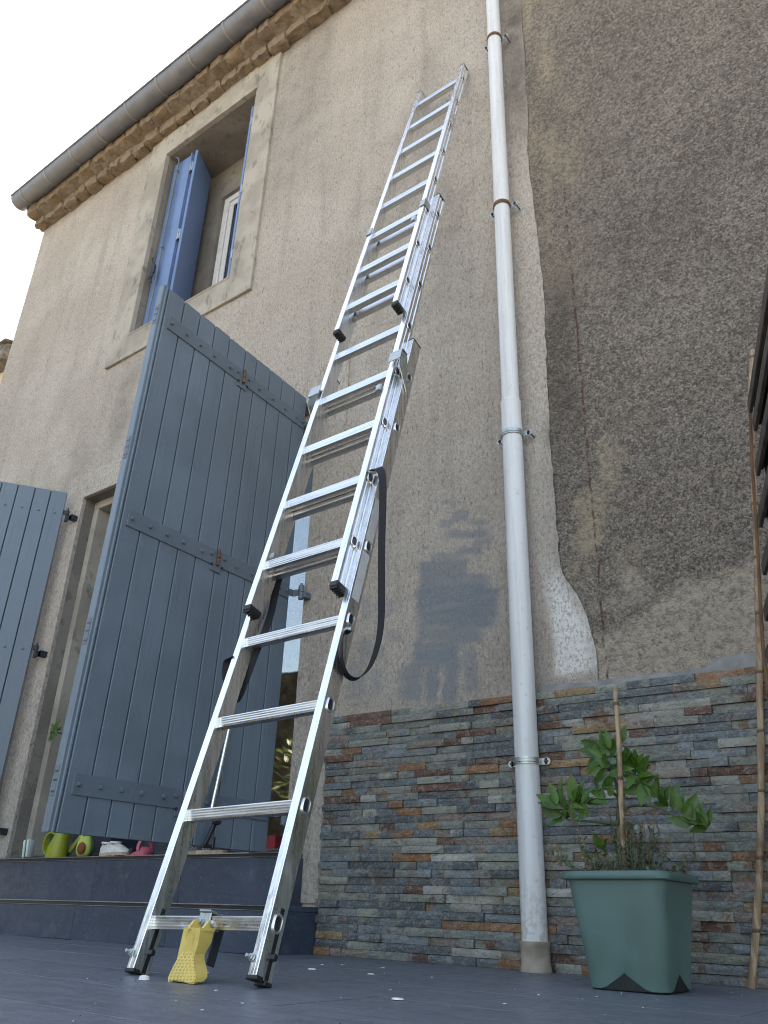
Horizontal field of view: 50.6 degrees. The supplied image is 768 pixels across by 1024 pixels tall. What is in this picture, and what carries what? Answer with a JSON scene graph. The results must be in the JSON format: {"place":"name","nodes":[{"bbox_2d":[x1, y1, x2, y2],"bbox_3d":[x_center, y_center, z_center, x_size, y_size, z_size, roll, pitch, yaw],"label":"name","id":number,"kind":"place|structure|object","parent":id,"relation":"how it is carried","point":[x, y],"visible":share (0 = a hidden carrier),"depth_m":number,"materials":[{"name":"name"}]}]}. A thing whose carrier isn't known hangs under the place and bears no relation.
{"place":"outdoors","nodes":[
{"label":"outdoors","id":0,"kind":"place"},
{"bbox_2d":[0,338,12,383],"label":"house","id":1,"kind":"structure","parent":0,"point":[5,345],"depth_m":9.26,"materials":[{"name":"grey stone"}]},
{"bbox_2d":[0,0,245,340],"label":"sky","id":2,"kind":"structure","parent":0,"point":[65,65],"materials":[{"name":"white"}]},
{"bbox_2d":[0,934,767,1023],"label":"terrace","id":3,"kind":"structure","parent":0,"point":[59,988],"depth_m":1.73,"materials":[{"name":"tile"}]},
{"bbox_2d":[138,975,149,979],"bbox_3d":[-0.550,1.067,1.863,0.025,0.010,0.024,-17,-32,33],"label":"plaster chip","id":4,"kind":"object","parent":3,"relation":"on","point":[143,977],"visible":1,"depth_m":1.86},
{"bbox_2d":[124,63,468,987],"bbox_3d":[-0.017,-0.781,3.380,0.572,4.726,1.369,-17,-32,33],"label":"extension ladder","id":5,"kind":"object","parent":3,"relation":"on","point":[366,493],"visible":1,"depth_m":2.63,"materials":[{"name":"metal"}]},
{"bbox_2d":[562,870,698,993],"bbox_3d":[0.669,1.113,2.163,0.299,0.276,0.299,-17,-32,33],"label":"plant pot","id":6,"kind":"object","parent":3,"relation":"on","point":[635,927],"visible":1,"depth_m":2.07,"materials":[{"name":"green plastic"}]},
{"bbox_2d":[613,687,626,869],"bbox_3d":[0.663,0.750,2.289,0.019,0.494,0.104,1,-26,2],"label":"plant cane","id":7,"kind":"object","parent":6,"relation":"in","point":[619,763],"visible":0.86,"depth_m":2.28,"materials":[{"name":"brown wood"}]},
{"bbox_2d":[547,813,695,872],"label":"weeds","id":8,"kind":"object","parent":6,"relation":"in","point":[635,853],"visible":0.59,"depth_m":2.22,"materials":[{"name":"green plant"}]},
{"bbox_2d":[549,805,696,872],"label":"weed seeds","id":9,"kind":"object","parent":8,"relation":"attached to","point":[626,828],"visible":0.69,"depth_m":2.26,"materials":[{"name":"plant"}]},
{"bbox_2d":[536,726,711,869],"bbox_3d":[0.679,0.820,2.284,0.479,0.441,0.149,-13,-30,28],"label":"citrus tree","id":10,"kind":"object","parent":6,"relation":"in","point":[644,787],"visible":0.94,"depth_m":2.30,"materials":[{"name":"green plant"}]},
{"bbox_2d":[748,349,764,988],"bbox_3d":[1.203,0.370,2.660,0.366,2.085,0.026,-17,-32,33],"label":"bamboo pole","id":11,"kind":"object","parent":3,"relation":"on","point":[756,919],"visible":0.78,"depth_m":2.47,"materials":[{"name":"wood"}]},
{"bbox_2d":[747,266,767,704],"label":"wooden trellis","id":12,"kind":"object","parent":3,"relation":"on","point":[758,396],"visible":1,"depth_m":2.62,"materials":[{"name":"brown wood"}]},
{"label":"ground","id":13,"kind":"structure","parent":0,"visible":0},
{"bbox_2d":[0,852,318,954],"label":"entrance steps","id":14,"kind":"structure","parent":13,"relation":"on","point":[105,899],"depth_m":3.64,"materials":[{"name":"tile"}]},
{"bbox_2d":[22,839,34,857],"bbox_3d":[-1.974,1.871,4.513,0.046,0.095,0.058,-7,-28,17],"label":"can","id":15,"kind":"object","parent":14,"relation":"on","point":[28,848],"visible":0.98,"depth_m":4.50,"materials":[{"name":"metal"}]},
{"bbox_2d":[42,832,80,856],"bbox_3d":[-1.721,1.777,4.417,0.239,0.197,0.121,11,-28,-18],"label":"watering can","id":16,"kind":"object","parent":14,"relation":"on","point":[58,846],"visible":0.68,"depth_m":4.36,"materials":[{"name":"plastic"}]},
{"bbox_2d":[76,835,94,856],"bbox_3d":[-1.554,1.713,4.230,0.116,0.150,0.097,-17,-32,33],"label":"avocado plush","id":17,"kind":"object","parent":14,"relation":"on","point":[85,846],"visible":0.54,"depth_m":4.18,"materials":[{"name":"fabric"}]},
{"bbox_2d":[48,719,138,853],"bbox_3d":[-1.672,1.557,4.636,0.742,0.789,0.203,-14,-30,29],"label":"tall planter","id":18,"kind":"object","parent":14,"relation":"on","point":[129,844],"visible":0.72,"depth_m":4.33,"materials":[{"name":"plant"}]},
{"bbox_2d":[99,842,113,855],"bbox_3d":[-1.379,1.698,4.099,0.074,0.072,0.200,19,-31,-31],"label":"sneaker","id":19,"kind":"object","parent":14,"relation":"on","point":[106,849],"visible":0.69,"depth_m":4.08,"materials":[{"name":"white fabric"}]},
{"bbox_2d":[110,841,128,855],"bbox_3d":[-1.314,1.672,4.043,0.074,0.072,0.200,21,-32,-34],"label":"sneaker","id":20,"kind":"object","parent":14,"relation":"on","point":[119,848],"visible":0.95,"depth_m":4.00,"materials":[{"name":"white fabric"}]},
{"bbox_2d":[128,841,153,854],"bbox_3d":[-1.177,1.633,3.961,0.125,0.079,0.089,-17,-32,33],"label":"clog","id":21,"kind":"object","parent":14,"relation":"on","point":[143,850],"visible":0.79,"depth_m":3.92,"materials":[{"name":"pink plastic"}]},
{"bbox_2d":[188,846,196,853],"bbox_3d":[-0.847,1.556,3.765,0.186,0.059,0.098,-5,-27,13],"label":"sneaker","id":22,"kind":"object","parent":14,"relation":"on","point":[192,849],"visible":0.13,"depth_m":3.76,"materials":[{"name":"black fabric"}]},
{"bbox_2d":[196,846,231,853],"bbox_3d":[-0.775,1.519,3.687,0.186,0.059,0.076,-11,-29,25],"label":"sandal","id":23,"kind":"object","parent":14,"relation":"on","point":[199,850],"visible":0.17,"depth_m":3.66,"materials":[{"name":"beige fabric"}]},
{"bbox_2d":[266,835,282,848],"bbox_3d":[-0.517,1.521,3.723,0.154,0.065,0.090,-19,-33,36],"label":"flower pot","id":24,"kind":"object","parent":14,"relation":"on","point":[273,841],"visible":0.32,"depth_m":3.67,"materials":[{"name":"red ceramic"}]},
{"bbox_2d":[0,0,597,906],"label":"house","id":25,"kind":"structure","parent":13,"relation":"on","point":[202,210],"depth_m":4.40,"materials":[{"name":"paint"}]},
{"bbox_2d":[49,466,313,853],"bbox_3d":[-1.107,0.801,4.783,2.132,2.302,0.060,-17,-32,33],"label":"glazed door","id":26,"kind":"structure","parent":25,"relation":"in","point":[288,689],"depth_m":4.22,"materials":[{"name":"clear glass"}]},
{"bbox_2d":[201,707,235,848],"bbox_3d":[-0.678,1.081,3.397,0.062,0.606,0.118,-5,-27,13],"label":"crank pole","id":27,"kind":"object","parent":25,"relation":"attached to","point":[205,844],"visible":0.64,"depth_m":3.35,"materials":[{"name":"metal"}]},
{"bbox_2d":[212,191,238,284],"bbox_3d":[-1.147,-2.065,6.624,0.623,1.654,0.070,-17,-32,33],"label":"upper window","id":28,"kind":"structure","parent":25,"relation":"in","point":[230,207],"depth_m":6.88,"materials":[{"name":"white plastic"}]},
{"bbox_2d":[484,0,551,972],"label":"drainpipe","id":29,"kind":"object","parent":25,"relation":"attached to","point":[526,763],"visible":0.99,"depth_m":3.22,"materials":[{"name":"white plastic"}]},
{"bbox_2d":[521,0,767,680],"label":"neighbouring house","id":30,"kind":"structure","parent":13,"relation":"on","point":[647,145],"depth_m":3.44,"materials":[{"name":"concrete"}]},
{"bbox_2d":[313,652,767,988],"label":"stone cladding","id":31,"kind":"structure","parent":30,"relation":"attached to","point":[419,860],"depth_m":2.90,"materials":[{"name":"stone"}]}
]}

